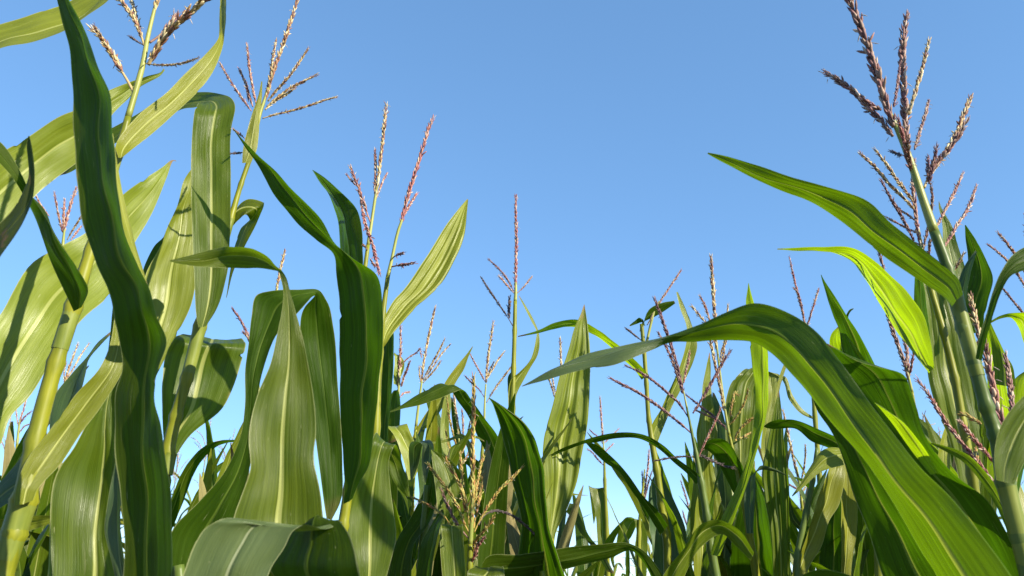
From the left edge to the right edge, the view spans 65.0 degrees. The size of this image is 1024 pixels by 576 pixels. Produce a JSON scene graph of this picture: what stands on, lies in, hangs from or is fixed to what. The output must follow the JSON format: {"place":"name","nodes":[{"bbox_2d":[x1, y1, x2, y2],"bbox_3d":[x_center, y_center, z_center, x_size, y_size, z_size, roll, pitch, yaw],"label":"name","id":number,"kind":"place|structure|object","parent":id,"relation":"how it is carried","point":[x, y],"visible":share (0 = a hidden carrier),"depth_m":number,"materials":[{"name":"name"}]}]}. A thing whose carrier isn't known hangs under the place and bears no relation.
{"place":"outdoors","nodes":[
{"label":"outdoors","id":0,"kind":"place"},
{"bbox_2d":[0,0,1023,575],"label":"sky","id":1,"kind":"structure","parent":0,"point":[603,118],"materials":[{"name":"blue"}]},
{"bbox_3d":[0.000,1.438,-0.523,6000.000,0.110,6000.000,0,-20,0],"label":"ground","id":2,"kind":"structure","parent":0,"visible":0},
{"bbox_2d":[4,400,31,449],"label":"corn plant","id":3,"kind":"object","parent":2,"relation":"on","point":[21,419],"visible":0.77,"depth_m":3.00,"materials":[{"name":"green plant"}]},
{"bbox_2d":[15,547,30,575],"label":"corn plant","id":4,"kind":"object","parent":2,"relation":"on","point":[22,569],"visible":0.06,"depth_m":1.09,"materials":[{"name":"green plant"}]},
{"bbox_2d":[2,426,62,497],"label":"corn plant","id":5,"kind":"object","parent":2,"relation":"on","point":[9,450],"visible":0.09,"depth_m":1.92,"materials":[{"name":"green plant"}]},
{"bbox_2d":[24,466,58,575],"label":"corn plant","id":6,"kind":"object","parent":2,"relation":"on","point":[39,565],"visible":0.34,"depth_m":1.21,"materials":[{"name":"green plant"}]},
{"bbox_2d":[35,186,82,390],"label":"corn plant","id":7,"kind":"object","parent":2,"relation":"on","point":[64,222],"visible":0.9,"depth_m":1.92,"materials":[{"name":"beige plant"}]},
{"bbox_2d":[0,365,123,528],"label":"corn plant","id":8,"kind":"object","parent":2,"relation":"on","point":[16,456],"visible":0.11,"depth_m":1.45,"materials":[{"name":"green plant"}]},
{"bbox_2d":[26,508,121,566],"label":"corn plant","id":9,"kind":"object","parent":2,"relation":"on","point":[38,543],"visible":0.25,"depth_m":1.11,"materials":[{"name":"green plant"}]},
{"bbox_2d":[63,343,89,381],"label":"corn plant","id":10,"kind":"object","parent":2,"relation":"on","point":[69,366],"visible":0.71,"depth_m":2.99,"materials":[{"name":"beige plant"}]},
{"bbox_2d":[0,0,175,529],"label":"corn plant","id":11,"kind":"object","parent":2,"relation":"on","point":[32,311],"visible":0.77,"depth_m":1.07,"materials":[{"name":"green plant"}]},
{"bbox_2d":[48,0,171,575],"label":"corn plant","id":12,"kind":"object","parent":2,"relation":"on","point":[93,492],"visible":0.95,"depth_m":0.79,"materials":[{"name":"green plant"}]},
{"bbox_2d":[0,0,225,575],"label":"corn plant","id":13,"kind":"object","parent":2,"relation":"on","point":[70,407],"visible":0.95,"depth_m":0.90,"materials":[{"name":"green plant"}]},
{"bbox_2d":[120,450,188,549],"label":"corn plant","id":14,"kind":"object","parent":2,"relation":"on","point":[121,519],"visible":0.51,"depth_m":4.85,"materials":[{"name":"green plant"}]},
{"bbox_2d":[143,170,194,370],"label":"corn plant","id":15,"kind":"object","parent":2,"relation":"on","point":[171,285],"visible":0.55,"depth_m":1.38,"materials":[{"name":"green plant"}]},
{"bbox_2d":[122,418,222,537],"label":"corn plant","id":16,"kind":"object","parent":2,"relation":"on","point":[219,466],"visible":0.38,"depth_m":5.06,"materials":[{"name":"green plant"}]},
{"bbox_2d":[171,479,198,526],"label":"corn plant","id":17,"kind":"object","parent":2,"relation":"on","point":[187,500],"visible":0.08,"depth_m":7.04,"materials":[{"name":"green plant"}]},
{"bbox_2d":[61,0,338,485],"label":"corn plant","id":18,"kind":"object","parent":2,"relation":"on","point":[200,372],"visible":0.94,"depth_m":1.21,"materials":[{"name":"green plant"}]},
{"bbox_2d":[171,437,233,527],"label":"corn plant","id":19,"kind":"object","parent":2,"relation":"on","point":[183,482],"visible":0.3,"depth_m":2.10,"materials":[{"name":"green plant"}]},
{"bbox_2d":[205,421,216,485],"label":"corn plant","id":20,"kind":"object","parent":2,"relation":"on","point":[209,438],"visible":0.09,"depth_m":2.32,"materials":[{"name":"green plant"}]},
{"bbox_2d":[203,423,242,491],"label":"corn plant","id":21,"kind":"object","parent":2,"relation":"on","point":[207,479],"visible":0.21,"depth_m":1.79,"materials":[{"name":"green plant"}]},
{"bbox_2d":[199,473,248,500],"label":"corn plant","id":22,"kind":"object","parent":2,"relation":"on","point":[202,491],"visible":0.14,"depth_m":1.54,"materials":[{"name":"green plant"}]},
{"bbox_2d":[217,430,234,459],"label":"corn plant","id":23,"kind":"object","parent":2,"relation":"on","point":[222,448],"visible":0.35,"depth_m":5.77,"materials":[{"name":"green plant"}]},
{"bbox_2d":[230,443,233,458],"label":"corn plant","id":24,"kind":"object","parent":2,"relation":"on","point":[232,453],"visible":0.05,"depth_m":1.27,"materials":[{"name":"green plant"}]},
{"bbox_2d":[232,307,259,391],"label":"corn plant","id":25,"kind":"object","parent":2,"relation":"on","point":[246,333],"visible":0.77,"depth_m":2.09,"materials":[{"name":"brown plant"}]},
{"bbox_2d":[172,289,342,575],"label":"corn plant","id":26,"kind":"object","parent":2,"relation":"on","point":[220,500],"visible":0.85,"depth_m":1.06,"materials":[{"name":"green plant"}]},
{"bbox_2d":[170,247,359,575],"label":"corn plant","id":27,"kind":"object","parent":2,"relation":"on","point":[278,524],"visible":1,"depth_m":0.79,"materials":[{"name":"green plant"}]},
{"bbox_2d":[275,248,285,289],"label":"corn plant","id":28,"kind":"object","parent":2,"relation":"on","point":[281,266],"visible":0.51,"depth_m":2.15,"materials":[{"name":"beige plant"}]},
{"bbox_2d":[233,101,388,531],"bbox_3d":[-0.289,0.742,0.913,0.234,2.231,0.184,0,-20,0],"label":"corn plant","id":29,"kind":"object","parent":2,"relation":"on","point":[361,326],"visible":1,"depth_m":1.12,"materials":[{"name":"green plant"}]},
{"bbox_2d":[388,326,421,455],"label":"corn plant","id":30,"kind":"object","parent":2,"relation":"on","point":[394,418],"visible":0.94,"depth_m":2.54,"materials":[{"name":"green plant"}]},
{"bbox_2d":[348,115,467,575],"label":"corn plant","id":31,"kind":"object","parent":2,"relation":"on","point":[372,530],"visible":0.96,"depth_m":1.33,"materials":[{"name":"green plant"}]},
{"bbox_2d":[387,470,439,575],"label":"corn plant","id":32,"kind":"object","parent":2,"relation":"on","point":[394,488],"visible":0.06,"depth_m":1.48,"materials":[{"name":"green plant"}]},
{"bbox_2d":[393,427,441,569],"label":"corn plant","id":33,"kind":"object","parent":2,"relation":"on","point":[422,483],"visible":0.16,"depth_m":1.61,"materials":[{"name":"green plant"}]},
{"bbox_2d":[388,305,472,509],"bbox_3d":[-0.214,1.049,1.735,0.218,2.216,0.295,0,-20,0],"label":"corn plant","id":34,"kind":"object","parent":2,"relation":"on","point":[401,435],"visible":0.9,"depth_m":2.11,"materials":[{"name":"green plant"}]},
{"bbox_2d":[405,410,462,553],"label":"corn plant","id":35,"kind":"object","parent":2,"relation":"on","point":[420,436],"visible":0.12,"depth_m":1.89,"materials":[{"name":"green plant"}]},
{"bbox_2d":[390,448,483,572],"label":"corn plant","id":36,"kind":"object","parent":2,"relation":"on","point":[434,514],"visible":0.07,"depth_m":1.49,"materials":[{"name":"green plant"}]},
{"bbox_2d":[397,416,478,565],"bbox_3d":[-0.184,1.169,1.476,0.300,1.813,0.537,9,-22,-23],"label":"corn plant","id":37,"kind":"object","parent":2,"relation":"on","point":[403,509],"visible":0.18,"depth_m":1.67,"materials":[{"name":"green plant"}]},
{"bbox_2d":[410,384,474,515],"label":"corn plant","id":38,"kind":"object","parent":2,"relation":"on","point":[432,429],"visible":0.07,"depth_m":2.05,"materials":[{"name":"green plant"}]},
{"bbox_2d":[389,435,509,575],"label":"corn plant","id":39,"kind":"object","parent":2,"relation":"on","point":[415,527],"visible":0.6,"depth_m":1.34,"materials":[{"name":"green plant"}]},
{"bbox_2d":[433,394,482,493],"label":"corn plant","id":40,"kind":"object","parent":2,"relation":"on","point":[449,405],"visible":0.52,"depth_m":2.03,"materials":[{"name":"green plant"}]},
{"bbox_2d":[390,193,539,551],"bbox_3d":[-0.092,0.883,1.741,0.400,2.532,0.130,17,-26,-39],"label":"corn plant","id":41,"kind":"object","parent":2,"relation":"on","point":[484,431],"visible":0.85,"depth_m":2.08,"materials":[{"name":"green plant"}]},
{"bbox_2d":[410,371,534,575],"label":"corn plant","id":42,"kind":"object","parent":2,"relation":"on","point":[458,549],"visible":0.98,"depth_m":1.25,"materials":[{"name":"green plant"}]},
{"bbox_2d":[423,388,522,539],"bbox_3d":[-0.260,1.189,1.816,0.552,2.008,0.215,-13,-24,32],"label":"corn plant","id":43,"kind":"object","parent":2,"relation":"on","point":[439,426],"visible":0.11,"depth_m":2.05,"materials":[{"name":"green plant"}]},
{"bbox_2d":[465,320,510,457],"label":"corn plant","id":44,"kind":"object","parent":2,"relation":"on","point":[488,374],"visible":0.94,"depth_m":2.45,"materials":[{"name":"brown plant"}]},
{"bbox_2d":[475,419,521,559],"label":"corn plant","id":45,"kind":"object","parent":2,"relation":"on","point":[487,463],"visible":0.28,"depth_m":1.64,"materials":[{"name":"green plant"}]},
{"bbox_2d":[511,489,521,543],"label":"corn plant","id":46,"kind":"object","parent":2,"relation":"on","point":[518,515],"visible":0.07,"depth_m":1.73,"materials":[{"name":"green plant"}]},
{"bbox_2d":[473,393,600,575],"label":"corn plant","id":47,"kind":"object","parent":2,"relation":"on","point":[495,534],"visible":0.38,"depth_m":1.41,"materials":[{"name":"green plant"}]},
{"bbox_2d":[505,419,571,539],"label":"corn plant","id":48,"kind":"object","parent":2,"relation":"on","point":[543,458],"visible":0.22,"depth_m":1.66,"materials":[{"name":"green plant"}]},
{"bbox_2d":[506,485,583,570],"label":"corn plant","id":49,"kind":"object","parent":2,"relation":"on","point":[514,535],"visible":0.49,"depth_m":1.47,"materials":[{"name":"green plant"}]},
{"bbox_2d":[548,337,563,571],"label":"corn plant","id":50,"kind":"object","parent":2,"relation":"on","point":[550,382],"visible":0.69,"depth_m":2.78,"materials":[{"name":"brown plant"}]},
{"bbox_2d":[482,398,662,575],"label":"corn plant","id":51,"kind":"object","parent":2,"relation":"on","point":[539,554],"visible":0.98,"depth_m":1.26,"materials":[{"name":"green plant"}]},
{"bbox_2d":[556,507,597,575],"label":"corn plant","id":52,"kind":"object","parent":2,"relation":"on","point":[575,569],"visible":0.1,"depth_m":10.78,"materials":[{"name":"green plant"}]},
{"bbox_2d":[543,305,613,572],"bbox_3d":[0.140,1.030,1.484,0.152,2.080,0.134,0,-20,0],"label":"corn plant","id":53,"kind":"object","parent":2,"relation":"on","point":[570,402],"visible":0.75,"depth_m":1.71,"materials":[{"name":"green plant"}]},
{"bbox_2d":[572,495,626,575],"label":"corn plant","id":54,"kind":"object","parent":2,"relation":"on","point":[581,540],"visible":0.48,"depth_m":2.48,"materials":[{"name":"green plant"}]},
{"bbox_2d":[587,396,619,575],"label":"corn plant","id":55,"kind":"object","parent":2,"relation":"on","point":[599,503],"visible":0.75,"depth_m":3.20,"materials":[{"name":"green plant"}]},
{"bbox_2d":[518,270,696,574],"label":"corn plant","id":56,"kind":"object","parent":2,"relation":"on","point":[664,544],"visible":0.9,"depth_m":1.88,"materials":[{"name":"green plant"}]},
{"bbox_2d":[610,558,623,575],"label":"corn plant","id":57,"kind":"object","parent":2,"relation":"on","point":[614,568],"visible":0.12,"depth_m":13.79,"materials":[{"name":"green plant"}]},
{"bbox_2d":[621,540,629,575],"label":"corn plant","id":58,"kind":"object","parent":2,"relation":"on","point":[627,560],"visible":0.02,"depth_m":13.37,"materials":[{"name":"green plant"}]},
{"bbox_2d":[611,449,652,575],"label":"corn plant","id":59,"kind":"object","parent":2,"relation":"on","point":[630,525],"visible":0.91,"depth_m":3.27,"materials":[{"name":"green plant"}]},
{"bbox_2d":[630,538,652,575],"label":"corn plant","id":60,"kind":"object","parent":2,"relation":"on","point":[650,553],"visible":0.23,"depth_m":14.57,"materials":[{"name":"green plant"}]},
{"bbox_2d":[587,432,720,575],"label":"corn plant","id":61,"kind":"object","parent":2,"relation":"on","point":[635,500],"visible":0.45,"depth_m":2.05,"materials":[{"name":"green plant"}]},
{"bbox_2d":[549,283,768,575],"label":"corn plant","id":62,"kind":"object","parent":2,"relation":"on","point":[708,530],"visible":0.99,"depth_m":1.58,"materials":[{"name":"green plant"}]},
{"bbox_2d":[640,454,691,563],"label":"corn plant","id":63,"kind":"object","parent":2,"relation":"on","point":[668,486],"visible":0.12,"depth_m":2.30,"materials":[{"name":"green plant"}]},
{"bbox_2d":[645,468,720,575],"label":"corn plant","id":64,"kind":"object","parent":2,"relation":"on","point":[680,543],"visible":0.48,"depth_m":1.77,"materials":[{"name":"green plant"}]},
{"bbox_2d":[680,480,688,526],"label":"corn plant","id":65,"kind":"object","parent":2,"relation":"on","point":[685,495],"visible":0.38,"depth_m":2.92,"materials":[{"name":"grey plant"}]},
{"bbox_2d":[690,353,732,575],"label":"corn plant","id":66,"kind":"object","parent":2,"relation":"on","point":[723,492],"visible":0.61,"depth_m":1.94,"materials":[{"name":"green plant"}]},
{"bbox_2d":[685,438,737,510],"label":"corn plant","id":67,"kind":"object","parent":2,"relation":"on","point":[688,464],"visible":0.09,"depth_m":2.30,"materials":[{"name":"green plant"}]},
{"bbox_2d":[691,462,737,575],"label":"corn plant","id":68,"kind":"object","parent":2,"relation":"on","point":[723,570],"visible":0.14,"depth_m":1.90,"materials":[{"name":"green plant"}]},
{"bbox_2d":[681,461,754,499],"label":"corn plant","id":69,"kind":"object","parent":2,"relation":"on","point":[685,484],"visible":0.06,"depth_m":2.48,"materials":[{"name":"green plant"}]},
{"bbox_2d":[685,252,786,575],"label":"corn plant","id":70,"kind":"object","parent":2,"relation":"on","point":[751,524],"visible":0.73,"depth_m":1.84,"materials":[{"name":"green plant"}]},
{"bbox_2d":[679,428,826,575],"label":"corn plant","id":71,"kind":"object","parent":2,"relation":"on","point":[818,488],"visible":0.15,"depth_m":1.98,"materials":[{"name":"green plant"}]},
{"bbox_2d":[691,445,840,575],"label":"corn plant","id":72,"kind":"object","parent":2,"relation":"on","point":[787,460],"visible":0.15,"depth_m":1.91,"materials":[{"name":"green plant"}]},
{"bbox_2d":[523,0,1023,575],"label":"corn plant","id":73,"kind":"object","parent":2,"relation":"on","point":[923,508],"visible":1,"depth_m":0.85,"materials":[{"name":"green plant"}]},
{"bbox_2d":[761,365,814,575],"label":"corn plant","id":74,"kind":"object","parent":2,"relation":"on","point":[776,490],"visible":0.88,"depth_m":1.72,"materials":[{"name":"green plant"}]},
{"bbox_2d":[758,445,822,575],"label":"corn plant","id":75,"kind":"object","parent":2,"relation":"on","point":[760,453],"visible":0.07,"depth_m":2.65,"materials":[{"name":"green plant"}]},
{"bbox_2d":[781,408,806,511],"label":"corn plant","id":76,"kind":"object","parent":2,"relation":"on","point":[797,473],"visible":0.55,"depth_m":2.25,"materials":[{"name":"brown plant"}]},
{"bbox_2d":[725,468,868,575],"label":"corn plant","id":77,"kind":"object","parent":2,"relation":"on","point":[793,534],"visible":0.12,"depth_m":1.89,"materials":[{"name":"green plant"}]},
{"bbox_2d":[790,455,805,563],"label":"corn plant","id":78,"kind":"object","parent":2,"relation":"on","point":[791,549],"visible":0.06,"depth_m":2.54,"materials":[{"name":"green plant"}]},
{"bbox_2d":[789,476,820,569],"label":"corn plant","id":79,"kind":"object","parent":2,"relation":"on","point":[797,511],"visible":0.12,"depth_m":2.08,"materials":[{"name":"green plant"}]},
{"bbox_2d":[788,256,821,482],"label":"corn plant","id":80,"kind":"object","parent":2,"relation":"on","point":[815,423],"visible":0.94,"depth_m":2.30,"materials":[{"name":"brown plant"}]},
{"bbox_2d":[764,419,857,575],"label":"corn plant","id":81,"kind":"object","parent":2,"relation":"on","point":[835,513],"visible":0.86,"depth_m":1.62,"materials":[{"name":"green plant"}]},
{"bbox_2d":[760,468,866,575],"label":"corn plant","id":82,"kind":"object","parent":2,"relation":"on","point":[859,555],"visible":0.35,"depth_m":1.84,"materials":[{"name":"green plant"}]},
{"bbox_2d":[821,275,881,575],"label":"corn plant","id":83,"kind":"object","parent":2,"relation":"on","point":[845,337],"visible":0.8,"depth_m":1.58,"materials":[{"name":"green plant"}]},
{"bbox_2d":[853,509,873,575],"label":"corn plant","id":84,"kind":"object","parent":2,"relation":"on","point":[868,569],"visible":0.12,"depth_m":1.89,"materials":[{"name":"green plant"}]},
{"bbox_2d":[787,458,995,569],"bbox_3d":[0.878,1.146,1.341,0.603,1.764,0.249,-13,-24,32],"label":"corn plant","id":85,"kind":"object","parent":2,"relation":"on","point":[817,565],"visible":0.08,"depth_m":1.62,"materials":[{"name":"green plant"}]},
{"bbox_2d":[777,147,1015,492],"bbox_3d":[0.650,0.813,0.964,0.430,2.132,0.180,9,-22,-24],"label":"corn plant","id":86,"kind":"object","parent":2,"relation":"on","point":[922,322],"visible":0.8,"depth_m":1.22,"materials":[{"name":"green plant"}]},
{"bbox_2d":[877,251,915,403],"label":"corn plant","id":87,"kind":"object","parent":2,"relation":"on","point":[907,368],"visible":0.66,"depth_m":1.76,"materials":[{"name":"brown plant"}]},
{"bbox_2d":[857,498,996,512],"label":"corn plant","id":88,"kind":"object","parent":2,"relation":"on","point":[993,505],"depth_m":1.88,"materials":[{"name":"green plant"}]},
{"bbox_2d":[920,419,953,465],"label":"corn plant","id":89,"kind":"object","parent":2,"relation":"on","point":[923,425],"visible":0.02,"depth_m":1.93,"materials":[{"name":"green plant"}]},
{"bbox_2d":[924,415,991,504],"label":"corn plant","id":90,"kind":"object","parent":2,"relation":"on","point":[933,437],"visible":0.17,"depth_m":1.43,"materials":[{"name":"green plant"}]},
{"bbox_2d":[913,291,1023,530],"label":"corn plant","id":91,"kind":"object","parent":2,"relation":"on","point":[973,463],"visible":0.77,"depth_m":1.09,"materials":[{"name":"green plant"}]},
{"bbox_2d":[925,435,1023,492],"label":"corn plant","id":92,"kind":"object","parent":2,"relation":"on","point":[952,469],"visible":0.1,"depth_m":1.48,"materials":[{"name":"green plant"}]},
{"bbox_2d":[980,413,1023,535],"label":"corn plant","id":93,"kind":"object","parent":2,"relation":"on","point":[1021,494],"visible":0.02,"depth_m":1.52,"materials":[{"name":"green plant"}]},
{"bbox_2d":[986,213,1023,312],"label":"corn plant","id":94,"kind":"object","parent":2,"relation":"on","point":[1006,260],"visible":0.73,"depth_m":1.48,"materials":[{"name":"brown plant"}]}
]}

